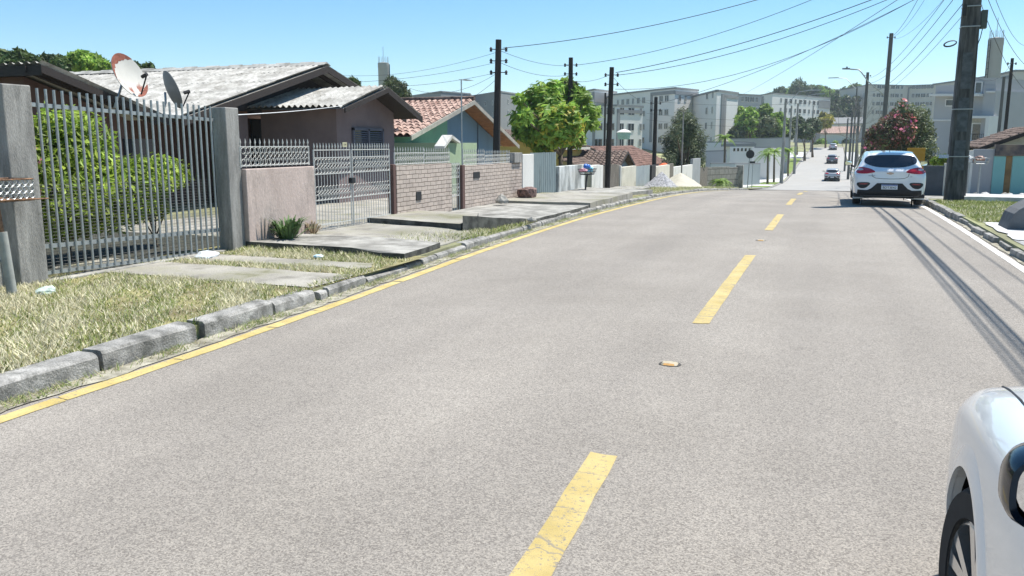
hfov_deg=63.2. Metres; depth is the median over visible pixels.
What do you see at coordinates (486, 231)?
verge weeds
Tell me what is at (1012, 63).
utility pole
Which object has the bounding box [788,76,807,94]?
pine tree
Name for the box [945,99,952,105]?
window
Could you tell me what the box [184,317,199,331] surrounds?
weed tuft
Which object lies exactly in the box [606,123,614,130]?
window
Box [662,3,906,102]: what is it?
overhead cable
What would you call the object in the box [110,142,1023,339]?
ground
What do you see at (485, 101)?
apartment block
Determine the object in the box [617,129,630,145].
garden gazebo
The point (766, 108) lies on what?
thicket tree
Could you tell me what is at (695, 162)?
grey wall
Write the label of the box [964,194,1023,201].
pavement slab
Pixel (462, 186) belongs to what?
gate post
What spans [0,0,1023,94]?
sky
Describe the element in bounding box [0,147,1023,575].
road
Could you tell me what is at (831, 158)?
driving car
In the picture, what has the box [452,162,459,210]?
narrow gate
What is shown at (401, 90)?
conifer
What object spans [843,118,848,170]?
utility pole
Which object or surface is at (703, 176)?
plank gate
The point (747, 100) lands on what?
apartment block
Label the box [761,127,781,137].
thicket tree
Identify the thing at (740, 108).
thicket tree
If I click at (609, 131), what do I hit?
utility pole
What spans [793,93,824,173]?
street lamp
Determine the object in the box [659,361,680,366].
road stud
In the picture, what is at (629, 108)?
window
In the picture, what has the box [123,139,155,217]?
door
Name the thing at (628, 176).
white wall
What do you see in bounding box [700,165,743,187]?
block wall
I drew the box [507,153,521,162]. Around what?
planter column
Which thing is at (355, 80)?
palm like tree
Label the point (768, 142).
grey wall
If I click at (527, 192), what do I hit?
rubbish heap
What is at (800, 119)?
street tree
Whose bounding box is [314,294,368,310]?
edge line
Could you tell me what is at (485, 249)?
edge line
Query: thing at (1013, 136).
gabled house
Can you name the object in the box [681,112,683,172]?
utility pole
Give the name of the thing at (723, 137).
palm tree
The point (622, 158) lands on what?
tiled roof
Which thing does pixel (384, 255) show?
slab edge
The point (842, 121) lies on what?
hillside house
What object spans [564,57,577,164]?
utility pole
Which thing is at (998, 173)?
turquoise gate
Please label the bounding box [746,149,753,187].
road sign
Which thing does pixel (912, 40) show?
overhead cable
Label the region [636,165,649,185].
sheet gate
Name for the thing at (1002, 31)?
overhead cable
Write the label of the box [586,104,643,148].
apartment block
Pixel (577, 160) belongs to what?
tiled house
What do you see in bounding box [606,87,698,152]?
apartment block
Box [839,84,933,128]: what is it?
apartment block
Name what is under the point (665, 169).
white wall
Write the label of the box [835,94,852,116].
hill tree
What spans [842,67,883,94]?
street lamp
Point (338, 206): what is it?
yard paving
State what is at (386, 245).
raised slab
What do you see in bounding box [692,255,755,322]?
line dash
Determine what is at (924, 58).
overhead cable
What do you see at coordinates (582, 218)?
edge line
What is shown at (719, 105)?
apartment block
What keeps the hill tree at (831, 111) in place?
on the ground at (1005, 238)
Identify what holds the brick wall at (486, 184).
on the ground at (1005, 238)
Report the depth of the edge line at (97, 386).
5.86 m
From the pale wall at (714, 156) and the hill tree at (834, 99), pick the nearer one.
the pale wall at (714, 156)
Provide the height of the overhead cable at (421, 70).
0.398 m
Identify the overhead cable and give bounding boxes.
[238,105,341,114]
[347,53,492,75]
[364,63,491,81]
[388,73,492,86]
[502,51,569,65]
[505,0,755,47]
[574,0,810,65]
[616,0,870,72]
[616,0,885,75]
[646,0,912,88]
[646,98,856,104]
[647,113,853,120]
[652,120,847,126]
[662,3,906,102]
[728,0,896,100]
[867,0,943,78]
[869,20,958,95]
[873,0,952,82]
[873,5,961,91]
[981,4,1019,83]
[988,0,1023,63]
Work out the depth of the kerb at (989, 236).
15.85 m
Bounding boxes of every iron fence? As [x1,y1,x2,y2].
[239,139,309,167]
[394,146,449,164]
[462,149,509,164]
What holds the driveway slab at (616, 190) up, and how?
on the verge soil
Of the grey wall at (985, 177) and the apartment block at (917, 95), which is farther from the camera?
the apartment block at (917, 95)
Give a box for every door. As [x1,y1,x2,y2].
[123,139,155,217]
[250,119,262,167]
[970,123,980,140]
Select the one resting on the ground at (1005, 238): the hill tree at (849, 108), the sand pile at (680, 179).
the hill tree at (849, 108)
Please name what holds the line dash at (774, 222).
on the road at (840, 357)
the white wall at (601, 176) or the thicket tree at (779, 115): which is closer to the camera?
the white wall at (601, 176)
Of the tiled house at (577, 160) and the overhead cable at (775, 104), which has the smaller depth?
the tiled house at (577, 160)
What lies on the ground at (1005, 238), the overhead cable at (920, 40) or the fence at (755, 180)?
the fence at (755, 180)
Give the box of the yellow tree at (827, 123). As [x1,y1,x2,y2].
[818,111,835,147]
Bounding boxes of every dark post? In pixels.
[585,164,591,186]
[650,165,655,180]
[667,163,673,177]
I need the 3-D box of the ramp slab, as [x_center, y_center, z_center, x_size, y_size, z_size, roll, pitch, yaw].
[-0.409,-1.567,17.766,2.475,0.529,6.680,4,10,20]
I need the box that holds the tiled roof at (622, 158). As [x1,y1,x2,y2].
[579,150,635,166]
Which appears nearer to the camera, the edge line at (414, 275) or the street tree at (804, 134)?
the edge line at (414, 275)
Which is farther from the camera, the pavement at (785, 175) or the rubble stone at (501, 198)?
the pavement at (785, 175)
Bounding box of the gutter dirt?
[0,190,720,412]
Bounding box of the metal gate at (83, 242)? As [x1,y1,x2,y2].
[31,88,221,274]
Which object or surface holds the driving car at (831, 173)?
on the road at (840, 357)
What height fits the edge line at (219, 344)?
0.003 m
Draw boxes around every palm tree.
[712,134,734,162]
[754,149,779,183]
[763,147,787,181]
[785,147,800,175]
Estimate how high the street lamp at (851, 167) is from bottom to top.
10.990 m
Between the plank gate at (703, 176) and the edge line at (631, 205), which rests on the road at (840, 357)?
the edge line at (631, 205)
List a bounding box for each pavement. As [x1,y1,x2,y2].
[743,152,803,187]
[846,152,859,167]
[985,222,1023,239]
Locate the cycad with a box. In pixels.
[708,178,732,186]
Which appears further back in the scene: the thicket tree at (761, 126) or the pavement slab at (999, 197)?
the thicket tree at (761, 126)
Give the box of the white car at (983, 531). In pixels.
[938,386,1023,575]
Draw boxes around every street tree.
[789,114,804,154]
[794,122,814,160]
[804,116,822,156]
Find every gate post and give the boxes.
[0,83,48,285]
[212,107,244,250]
[387,164,396,213]
[456,165,464,209]
[619,166,621,185]
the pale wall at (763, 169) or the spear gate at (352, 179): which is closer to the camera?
the spear gate at (352, 179)
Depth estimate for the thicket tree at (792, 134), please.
156.40 m
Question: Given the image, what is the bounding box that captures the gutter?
[922,203,1023,263]
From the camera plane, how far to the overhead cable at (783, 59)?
26.84 m
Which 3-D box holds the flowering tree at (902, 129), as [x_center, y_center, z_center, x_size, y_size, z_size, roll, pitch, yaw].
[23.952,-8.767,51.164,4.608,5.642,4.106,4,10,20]
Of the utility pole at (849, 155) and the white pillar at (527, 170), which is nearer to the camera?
the white pillar at (527, 170)
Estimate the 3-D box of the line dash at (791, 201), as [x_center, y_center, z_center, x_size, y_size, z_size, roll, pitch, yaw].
[8.246,-2.553,24.549,0.155,0.056,3.732,4,10,20]
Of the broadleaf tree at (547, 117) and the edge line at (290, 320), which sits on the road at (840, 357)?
the edge line at (290, 320)
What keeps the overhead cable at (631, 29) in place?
attached to the utility pole at (497, 110)
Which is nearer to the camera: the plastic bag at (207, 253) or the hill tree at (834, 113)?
the plastic bag at (207, 253)
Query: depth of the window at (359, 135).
22.92 m
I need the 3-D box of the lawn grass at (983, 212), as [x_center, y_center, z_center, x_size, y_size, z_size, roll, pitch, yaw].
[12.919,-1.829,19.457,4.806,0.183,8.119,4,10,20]
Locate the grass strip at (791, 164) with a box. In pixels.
[789,158,800,172]
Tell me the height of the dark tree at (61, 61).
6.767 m
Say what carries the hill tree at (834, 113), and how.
on the ground at (1005, 238)
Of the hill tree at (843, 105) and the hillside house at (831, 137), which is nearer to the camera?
the hillside house at (831, 137)
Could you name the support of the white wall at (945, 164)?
on the ground at (1005, 238)
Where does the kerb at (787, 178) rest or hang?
on the ground at (1005, 238)
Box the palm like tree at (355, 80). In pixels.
[348,76,361,85]
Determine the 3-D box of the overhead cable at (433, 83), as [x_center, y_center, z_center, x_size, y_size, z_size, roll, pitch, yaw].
[-3.578,-6.481,25.952,6.482,0.392,0.009,2,10,12]
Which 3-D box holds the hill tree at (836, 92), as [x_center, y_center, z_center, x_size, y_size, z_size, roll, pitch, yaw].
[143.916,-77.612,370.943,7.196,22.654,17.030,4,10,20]
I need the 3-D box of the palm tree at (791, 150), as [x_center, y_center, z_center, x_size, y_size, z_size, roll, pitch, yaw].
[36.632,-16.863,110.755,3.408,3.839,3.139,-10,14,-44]
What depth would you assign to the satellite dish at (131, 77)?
15.46 m
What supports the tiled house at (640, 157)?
on the ground at (1005, 238)
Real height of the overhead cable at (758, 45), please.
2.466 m
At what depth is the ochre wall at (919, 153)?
36.24 m
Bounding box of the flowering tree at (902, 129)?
[860,98,940,165]
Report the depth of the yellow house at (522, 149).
39.38 m
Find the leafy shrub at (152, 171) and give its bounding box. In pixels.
[110,151,193,246]
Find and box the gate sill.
[46,249,224,282]
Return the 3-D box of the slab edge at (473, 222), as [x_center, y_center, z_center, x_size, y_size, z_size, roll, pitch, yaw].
[-0.409,-1.567,17.766,2.475,0.529,6.680,4,10,20]
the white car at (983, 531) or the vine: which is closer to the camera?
the white car at (983, 531)
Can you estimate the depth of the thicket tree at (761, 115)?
163.01 m
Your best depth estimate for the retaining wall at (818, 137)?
255.09 m
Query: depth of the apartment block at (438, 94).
224.54 m
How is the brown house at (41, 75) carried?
on the ground at (1005, 238)
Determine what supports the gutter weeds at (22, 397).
on the gutter dirt
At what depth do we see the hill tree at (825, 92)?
361.71 m
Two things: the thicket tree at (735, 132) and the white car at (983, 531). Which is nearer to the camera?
the white car at (983, 531)
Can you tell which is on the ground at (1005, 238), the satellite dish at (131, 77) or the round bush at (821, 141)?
the round bush at (821, 141)
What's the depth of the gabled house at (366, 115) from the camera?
22.15 m
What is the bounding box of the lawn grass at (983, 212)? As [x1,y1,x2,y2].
[935,199,1017,221]
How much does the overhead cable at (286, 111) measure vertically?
0.550 m
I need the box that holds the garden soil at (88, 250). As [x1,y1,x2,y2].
[45,231,219,270]
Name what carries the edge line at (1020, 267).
on the road at (840, 357)
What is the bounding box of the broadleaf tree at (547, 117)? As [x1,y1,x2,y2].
[506,76,604,165]
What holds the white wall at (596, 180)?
on the ground at (1005, 238)
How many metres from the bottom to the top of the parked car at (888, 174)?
1.576 m
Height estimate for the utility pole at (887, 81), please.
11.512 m
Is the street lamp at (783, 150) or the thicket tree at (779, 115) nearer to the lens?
the street lamp at (783, 150)
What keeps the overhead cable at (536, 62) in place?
attached to the utility pole at (497, 110)
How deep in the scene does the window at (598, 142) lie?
147.72 m
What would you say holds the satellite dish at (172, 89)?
attached to the brown house at (41, 75)
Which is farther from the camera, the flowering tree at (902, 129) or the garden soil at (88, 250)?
the flowering tree at (902, 129)
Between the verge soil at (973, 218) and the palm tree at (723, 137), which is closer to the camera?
the verge soil at (973, 218)
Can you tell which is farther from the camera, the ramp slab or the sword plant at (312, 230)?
the ramp slab
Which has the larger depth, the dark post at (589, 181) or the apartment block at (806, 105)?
the apartment block at (806, 105)
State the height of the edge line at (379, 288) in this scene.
0.003 m
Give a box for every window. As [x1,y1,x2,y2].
[352,127,384,168]
[595,139,602,145]
[606,107,614,114]
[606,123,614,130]
[627,139,633,145]
[628,107,634,115]
[628,123,633,130]
[915,93,920,97]
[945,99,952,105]
[974,82,982,93]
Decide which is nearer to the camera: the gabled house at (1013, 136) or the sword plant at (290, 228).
the sword plant at (290, 228)
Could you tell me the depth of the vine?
32.64 m
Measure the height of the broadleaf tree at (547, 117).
4.393 m
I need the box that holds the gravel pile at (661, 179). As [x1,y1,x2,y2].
[644,172,677,187]
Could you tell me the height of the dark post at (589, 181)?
1.445 m
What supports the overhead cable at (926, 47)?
attached to the concrete utility pole at (974, 18)
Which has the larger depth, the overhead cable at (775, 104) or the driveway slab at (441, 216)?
the overhead cable at (775, 104)
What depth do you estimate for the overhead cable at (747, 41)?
27.57 m
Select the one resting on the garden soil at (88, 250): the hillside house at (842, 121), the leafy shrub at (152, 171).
the leafy shrub at (152, 171)
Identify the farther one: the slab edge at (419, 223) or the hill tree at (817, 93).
the hill tree at (817, 93)
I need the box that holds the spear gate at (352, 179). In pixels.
[312,142,390,230]
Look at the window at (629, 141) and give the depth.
150.38 m
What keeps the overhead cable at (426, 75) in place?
attached to the utility pole at (497, 110)
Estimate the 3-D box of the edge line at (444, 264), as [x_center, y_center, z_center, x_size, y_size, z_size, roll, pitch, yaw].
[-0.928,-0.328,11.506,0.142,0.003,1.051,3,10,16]
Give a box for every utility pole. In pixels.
[490,39,507,163]
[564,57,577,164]
[603,93,605,145]
[604,67,618,187]
[650,97,660,164]
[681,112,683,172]
[788,106,791,163]
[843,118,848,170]
[847,112,852,179]
[854,106,860,167]
[860,72,870,156]
[882,33,895,118]
[939,0,987,200]
[997,77,1005,131]
[1003,58,1016,130]
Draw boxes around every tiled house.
[557,149,598,165]
[590,145,666,165]
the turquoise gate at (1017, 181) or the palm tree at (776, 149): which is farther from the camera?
the palm tree at (776, 149)
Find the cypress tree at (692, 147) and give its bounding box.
[659,106,709,167]
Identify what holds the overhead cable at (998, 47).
attached to the concrete utility pole at (974, 18)
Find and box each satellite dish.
[111,53,147,107]
[163,71,189,107]
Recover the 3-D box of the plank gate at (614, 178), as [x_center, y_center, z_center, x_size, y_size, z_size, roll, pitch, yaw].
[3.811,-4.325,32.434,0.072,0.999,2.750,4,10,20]
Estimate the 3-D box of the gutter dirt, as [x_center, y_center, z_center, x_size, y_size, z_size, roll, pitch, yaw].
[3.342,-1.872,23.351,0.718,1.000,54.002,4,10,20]
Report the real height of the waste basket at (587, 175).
0.822 m
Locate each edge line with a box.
[0,398,65,422]
[59,359,182,399]
[172,327,273,359]
[265,310,321,326]
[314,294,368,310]
[360,282,399,293]
[395,269,432,281]
[429,259,461,269]
[456,253,478,258]
[473,247,495,252]
[494,226,558,245]
[555,210,612,225]
[611,200,652,209]
[904,198,1023,272]
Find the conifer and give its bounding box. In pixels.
[381,75,411,96]
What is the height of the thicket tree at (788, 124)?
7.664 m
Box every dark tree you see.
[0,46,41,63]
[38,51,73,71]
[64,48,111,71]
[110,60,155,68]
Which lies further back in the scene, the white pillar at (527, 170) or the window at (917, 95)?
the window at (917, 95)
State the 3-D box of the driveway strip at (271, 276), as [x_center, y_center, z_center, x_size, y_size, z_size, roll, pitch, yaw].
[-3.781,-0.208,10.067,3.905,0.001,1.087,4,10,20]
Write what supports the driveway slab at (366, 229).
on the verge soil
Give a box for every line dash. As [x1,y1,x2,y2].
[509,452,616,575]
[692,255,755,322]
[765,214,783,229]
[786,199,795,204]
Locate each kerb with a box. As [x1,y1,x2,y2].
[0,188,747,403]
[761,152,807,188]
[922,198,1023,260]
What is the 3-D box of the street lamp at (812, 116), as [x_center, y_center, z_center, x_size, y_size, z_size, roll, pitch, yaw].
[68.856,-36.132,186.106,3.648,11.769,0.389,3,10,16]
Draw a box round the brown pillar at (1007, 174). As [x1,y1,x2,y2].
[1003,156,1012,192]
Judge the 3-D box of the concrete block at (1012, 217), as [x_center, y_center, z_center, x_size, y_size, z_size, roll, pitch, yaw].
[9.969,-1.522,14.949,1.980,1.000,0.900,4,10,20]
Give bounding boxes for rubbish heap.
[517,187,536,197]
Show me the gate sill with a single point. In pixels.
(87, 273)
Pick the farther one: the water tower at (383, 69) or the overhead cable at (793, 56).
the water tower at (383, 69)
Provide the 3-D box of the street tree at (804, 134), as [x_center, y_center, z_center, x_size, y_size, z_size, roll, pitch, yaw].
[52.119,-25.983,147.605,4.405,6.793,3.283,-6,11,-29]
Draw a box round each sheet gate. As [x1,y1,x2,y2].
[530,152,555,192]
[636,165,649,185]
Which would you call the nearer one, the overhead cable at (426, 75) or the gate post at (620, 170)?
the overhead cable at (426, 75)
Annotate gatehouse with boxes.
[721,143,755,162]
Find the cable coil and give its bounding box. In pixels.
[943,40,956,46]
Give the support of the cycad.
on the verge soil
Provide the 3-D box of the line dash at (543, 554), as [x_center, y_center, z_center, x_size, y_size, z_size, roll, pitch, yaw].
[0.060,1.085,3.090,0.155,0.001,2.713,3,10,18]
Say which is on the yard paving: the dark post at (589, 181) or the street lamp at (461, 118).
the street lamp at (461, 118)
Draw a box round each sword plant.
[265,214,317,238]
[302,220,322,233]
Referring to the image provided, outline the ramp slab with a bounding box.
[451,203,587,218]
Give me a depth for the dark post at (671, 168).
44.41 m
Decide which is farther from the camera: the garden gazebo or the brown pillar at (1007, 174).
the garden gazebo
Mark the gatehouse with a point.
(736, 152)
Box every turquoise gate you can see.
[990,156,1005,193]
[1009,156,1023,194]
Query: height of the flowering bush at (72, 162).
2.113 m
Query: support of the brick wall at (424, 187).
on the ground at (1005, 238)
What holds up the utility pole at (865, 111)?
on the ground at (1005, 238)
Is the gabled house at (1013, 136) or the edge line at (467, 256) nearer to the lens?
the edge line at (467, 256)
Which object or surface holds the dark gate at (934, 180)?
on the ground at (1005, 238)
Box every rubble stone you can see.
[495,194,508,203]
[527,217,535,221]
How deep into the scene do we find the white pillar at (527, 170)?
23.31 m
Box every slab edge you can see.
[246,241,439,258]
[367,215,477,229]
[463,205,588,230]
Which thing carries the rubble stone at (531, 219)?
on the verge weeds at (486, 231)
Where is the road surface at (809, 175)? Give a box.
[758,148,850,190]
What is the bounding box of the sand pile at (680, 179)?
[669,173,700,186]
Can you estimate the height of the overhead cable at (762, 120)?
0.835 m
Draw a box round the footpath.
[925,195,942,198]
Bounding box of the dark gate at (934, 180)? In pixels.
[923,166,944,195]
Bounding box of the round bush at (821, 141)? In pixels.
[816,138,828,143]
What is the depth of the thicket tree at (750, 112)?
145.38 m
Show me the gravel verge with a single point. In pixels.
(1021, 242)
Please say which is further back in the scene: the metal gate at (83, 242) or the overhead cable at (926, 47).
the overhead cable at (926, 47)
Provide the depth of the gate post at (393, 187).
16.25 m
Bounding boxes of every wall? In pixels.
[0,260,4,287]
[241,166,316,246]
[396,163,451,213]
[465,163,521,207]
[556,164,584,191]
[591,165,599,187]
[600,165,602,187]
[621,166,635,185]
[656,165,669,177]
[673,164,692,178]
[690,158,700,183]
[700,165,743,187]
[705,150,726,166]
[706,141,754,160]
[730,137,788,172]
[754,147,781,178]
[793,128,868,142]
[907,148,925,168]
[942,163,946,195]
[967,150,973,193]
[970,149,994,193]
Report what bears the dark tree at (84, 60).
on the ground at (1005, 238)
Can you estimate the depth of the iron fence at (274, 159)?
12.74 m
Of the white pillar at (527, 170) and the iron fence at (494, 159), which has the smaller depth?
the iron fence at (494, 159)
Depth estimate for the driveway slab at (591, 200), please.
22.02 m
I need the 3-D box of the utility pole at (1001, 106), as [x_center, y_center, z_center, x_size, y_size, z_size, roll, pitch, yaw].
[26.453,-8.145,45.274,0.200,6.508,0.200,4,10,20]
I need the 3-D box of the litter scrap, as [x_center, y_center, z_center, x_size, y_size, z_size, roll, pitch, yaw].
[-4.818,0.023,8.579,0.180,0.085,0.225,4,10,20]
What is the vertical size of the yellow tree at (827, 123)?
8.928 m
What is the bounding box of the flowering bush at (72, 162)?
[33,101,147,260]
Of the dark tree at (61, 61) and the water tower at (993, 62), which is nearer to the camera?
the dark tree at (61, 61)
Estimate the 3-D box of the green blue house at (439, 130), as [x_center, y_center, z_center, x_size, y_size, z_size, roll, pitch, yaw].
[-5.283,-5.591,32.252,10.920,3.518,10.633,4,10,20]
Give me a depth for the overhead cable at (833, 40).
41.60 m
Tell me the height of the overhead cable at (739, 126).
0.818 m
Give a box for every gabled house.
[70,62,422,202]
[970,127,1023,190]
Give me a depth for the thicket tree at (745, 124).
144.96 m
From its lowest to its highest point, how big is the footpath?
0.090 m
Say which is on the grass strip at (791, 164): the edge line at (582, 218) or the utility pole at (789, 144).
the utility pole at (789, 144)
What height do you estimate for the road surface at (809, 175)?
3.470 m
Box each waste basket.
[0,177,48,294]
[578,168,596,189]
[966,157,973,193]
[972,158,990,193]
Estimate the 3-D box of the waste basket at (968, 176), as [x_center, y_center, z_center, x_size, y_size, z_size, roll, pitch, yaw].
[14.757,-3.591,26.911,0.259,1.301,0.416,4,10,20]
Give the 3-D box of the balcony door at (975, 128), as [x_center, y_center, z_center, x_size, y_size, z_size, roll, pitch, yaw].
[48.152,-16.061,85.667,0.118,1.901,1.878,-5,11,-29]
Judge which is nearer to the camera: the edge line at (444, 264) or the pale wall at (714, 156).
the edge line at (444, 264)
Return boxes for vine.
[930,153,946,165]
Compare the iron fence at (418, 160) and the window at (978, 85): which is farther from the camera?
the window at (978, 85)
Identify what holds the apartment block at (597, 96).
on the ground at (1005, 238)
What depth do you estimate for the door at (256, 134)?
25.00 m
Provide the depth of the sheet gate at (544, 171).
24.96 m
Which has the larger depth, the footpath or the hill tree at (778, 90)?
the hill tree at (778, 90)
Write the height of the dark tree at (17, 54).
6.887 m
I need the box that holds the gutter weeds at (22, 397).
[0,199,644,409]
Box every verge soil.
[935,201,998,221]
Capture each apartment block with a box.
[410,91,471,96]
[471,91,519,129]
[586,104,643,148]
[587,89,616,103]
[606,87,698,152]
[692,90,738,157]
[738,94,761,109]
[760,93,830,141]
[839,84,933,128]
[929,70,1023,149]
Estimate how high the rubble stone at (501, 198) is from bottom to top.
0.226 m
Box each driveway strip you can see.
[51,258,350,286]
[157,254,372,268]
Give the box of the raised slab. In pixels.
[250,234,439,253]
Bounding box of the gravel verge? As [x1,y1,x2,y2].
[1014,240,1023,244]
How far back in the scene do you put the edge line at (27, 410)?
5.21 m
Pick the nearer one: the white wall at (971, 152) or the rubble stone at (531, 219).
the rubble stone at (531, 219)
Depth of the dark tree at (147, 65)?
47.06 m
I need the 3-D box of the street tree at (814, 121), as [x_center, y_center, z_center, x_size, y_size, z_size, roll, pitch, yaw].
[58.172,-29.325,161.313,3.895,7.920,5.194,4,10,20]
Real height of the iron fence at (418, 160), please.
0.360 m
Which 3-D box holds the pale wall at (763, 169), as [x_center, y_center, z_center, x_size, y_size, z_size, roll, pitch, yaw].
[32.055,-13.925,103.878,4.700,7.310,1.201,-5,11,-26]
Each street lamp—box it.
[459,79,472,164]
[779,89,818,183]
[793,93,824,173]
[810,99,829,151]
[830,77,857,174]
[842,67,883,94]
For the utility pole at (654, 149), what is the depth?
41.46 m
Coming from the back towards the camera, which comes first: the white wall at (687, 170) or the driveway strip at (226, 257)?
the white wall at (687, 170)
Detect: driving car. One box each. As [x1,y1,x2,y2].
[823,168,842,180]
[825,154,839,163]
[829,143,836,149]
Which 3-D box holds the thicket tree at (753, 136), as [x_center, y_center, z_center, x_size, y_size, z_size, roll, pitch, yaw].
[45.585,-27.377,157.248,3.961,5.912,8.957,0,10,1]
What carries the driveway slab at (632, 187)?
on the verge soil
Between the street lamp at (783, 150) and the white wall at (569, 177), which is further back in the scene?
the street lamp at (783, 150)
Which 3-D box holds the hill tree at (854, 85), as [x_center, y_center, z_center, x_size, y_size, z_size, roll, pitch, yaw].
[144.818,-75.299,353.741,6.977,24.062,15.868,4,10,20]
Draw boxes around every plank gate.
[603,164,618,187]
[700,167,707,185]
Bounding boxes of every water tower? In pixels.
[378,56,389,85]
[985,18,1003,77]
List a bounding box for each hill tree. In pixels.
[771,86,784,93]
[809,86,823,96]
[819,85,828,96]
[823,94,832,113]
[829,89,838,98]
[830,94,841,108]
[830,106,837,116]
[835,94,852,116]
[845,94,861,116]
[849,82,859,87]
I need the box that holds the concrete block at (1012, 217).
[998,199,1023,229]
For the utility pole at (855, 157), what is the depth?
82.49 m
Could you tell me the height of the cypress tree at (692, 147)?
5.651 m
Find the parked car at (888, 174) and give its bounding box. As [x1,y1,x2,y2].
[844,150,927,205]
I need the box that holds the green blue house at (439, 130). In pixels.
[394,96,518,193]
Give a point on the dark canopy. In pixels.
(1009, 150)
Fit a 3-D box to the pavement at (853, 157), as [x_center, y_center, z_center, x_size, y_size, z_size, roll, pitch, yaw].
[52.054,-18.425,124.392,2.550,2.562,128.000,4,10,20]
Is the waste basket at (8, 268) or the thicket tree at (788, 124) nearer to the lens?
the waste basket at (8, 268)
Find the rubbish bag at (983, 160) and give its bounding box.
[973,156,984,161]
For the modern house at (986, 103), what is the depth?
85.61 m
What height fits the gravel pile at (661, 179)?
0.850 m
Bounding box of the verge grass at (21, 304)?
[0,246,410,372]
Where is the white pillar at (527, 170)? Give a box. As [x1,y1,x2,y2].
[522,154,533,187]
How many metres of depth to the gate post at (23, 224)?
8.91 m
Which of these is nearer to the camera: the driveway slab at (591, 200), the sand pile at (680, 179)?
the driveway slab at (591, 200)
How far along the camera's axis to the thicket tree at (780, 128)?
144.06 m
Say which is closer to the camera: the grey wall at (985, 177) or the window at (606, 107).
the grey wall at (985, 177)
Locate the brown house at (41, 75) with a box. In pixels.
[0,60,169,217]
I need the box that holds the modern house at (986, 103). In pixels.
[929,78,1023,156]
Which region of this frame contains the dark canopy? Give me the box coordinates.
[994,145,1023,155]
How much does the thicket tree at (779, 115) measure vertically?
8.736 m
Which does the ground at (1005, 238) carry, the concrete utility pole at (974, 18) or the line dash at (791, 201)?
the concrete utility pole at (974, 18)
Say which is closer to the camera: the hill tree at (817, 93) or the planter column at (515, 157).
the planter column at (515, 157)
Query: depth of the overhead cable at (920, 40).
33.98 m
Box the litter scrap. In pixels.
[35,285,55,294]
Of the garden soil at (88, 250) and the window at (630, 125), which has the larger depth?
the window at (630, 125)
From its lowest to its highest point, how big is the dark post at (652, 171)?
1.567 m
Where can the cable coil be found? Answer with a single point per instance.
(944, 45)
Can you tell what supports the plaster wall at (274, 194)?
on the ground at (1005, 238)
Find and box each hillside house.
[817,126,859,143]
[832,117,862,127]
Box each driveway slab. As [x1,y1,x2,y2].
[311,222,482,246]
[372,210,477,223]
[496,192,632,207]
[555,187,652,194]
[611,186,650,188]
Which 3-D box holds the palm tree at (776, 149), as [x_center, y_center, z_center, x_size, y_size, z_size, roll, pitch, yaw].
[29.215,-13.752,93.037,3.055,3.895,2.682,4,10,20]
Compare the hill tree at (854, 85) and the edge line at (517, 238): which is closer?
the edge line at (517, 238)
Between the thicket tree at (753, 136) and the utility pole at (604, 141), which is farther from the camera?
the thicket tree at (753, 136)
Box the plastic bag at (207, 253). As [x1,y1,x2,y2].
[193,250,219,258]
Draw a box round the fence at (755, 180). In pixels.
[710,163,760,184]
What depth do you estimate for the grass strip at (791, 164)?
139.20 m
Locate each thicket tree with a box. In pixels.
[726,125,746,137]
[732,111,758,137]
[735,106,744,120]
[742,106,759,137]
[747,128,757,137]
[754,115,780,137]
[756,109,767,117]
[757,102,773,115]
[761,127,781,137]
[770,111,788,123]
[775,119,788,136]
[785,127,794,139]
[786,119,794,130]
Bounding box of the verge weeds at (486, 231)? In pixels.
[235,185,738,258]
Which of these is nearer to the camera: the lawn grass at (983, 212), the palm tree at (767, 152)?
the lawn grass at (983, 212)
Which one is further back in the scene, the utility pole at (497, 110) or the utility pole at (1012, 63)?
the utility pole at (1012, 63)
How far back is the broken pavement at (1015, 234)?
14.57 m
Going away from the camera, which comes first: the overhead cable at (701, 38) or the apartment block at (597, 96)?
the overhead cable at (701, 38)
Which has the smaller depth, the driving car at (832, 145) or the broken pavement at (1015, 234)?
the broken pavement at (1015, 234)
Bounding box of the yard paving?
[96,194,456,235]
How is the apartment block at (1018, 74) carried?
on the ground at (1005, 238)
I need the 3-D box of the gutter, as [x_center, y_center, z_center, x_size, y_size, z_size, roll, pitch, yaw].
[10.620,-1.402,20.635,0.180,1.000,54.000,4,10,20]
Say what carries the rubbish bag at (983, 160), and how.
in the waste basket at (987, 161)
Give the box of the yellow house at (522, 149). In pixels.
[500,129,589,165]

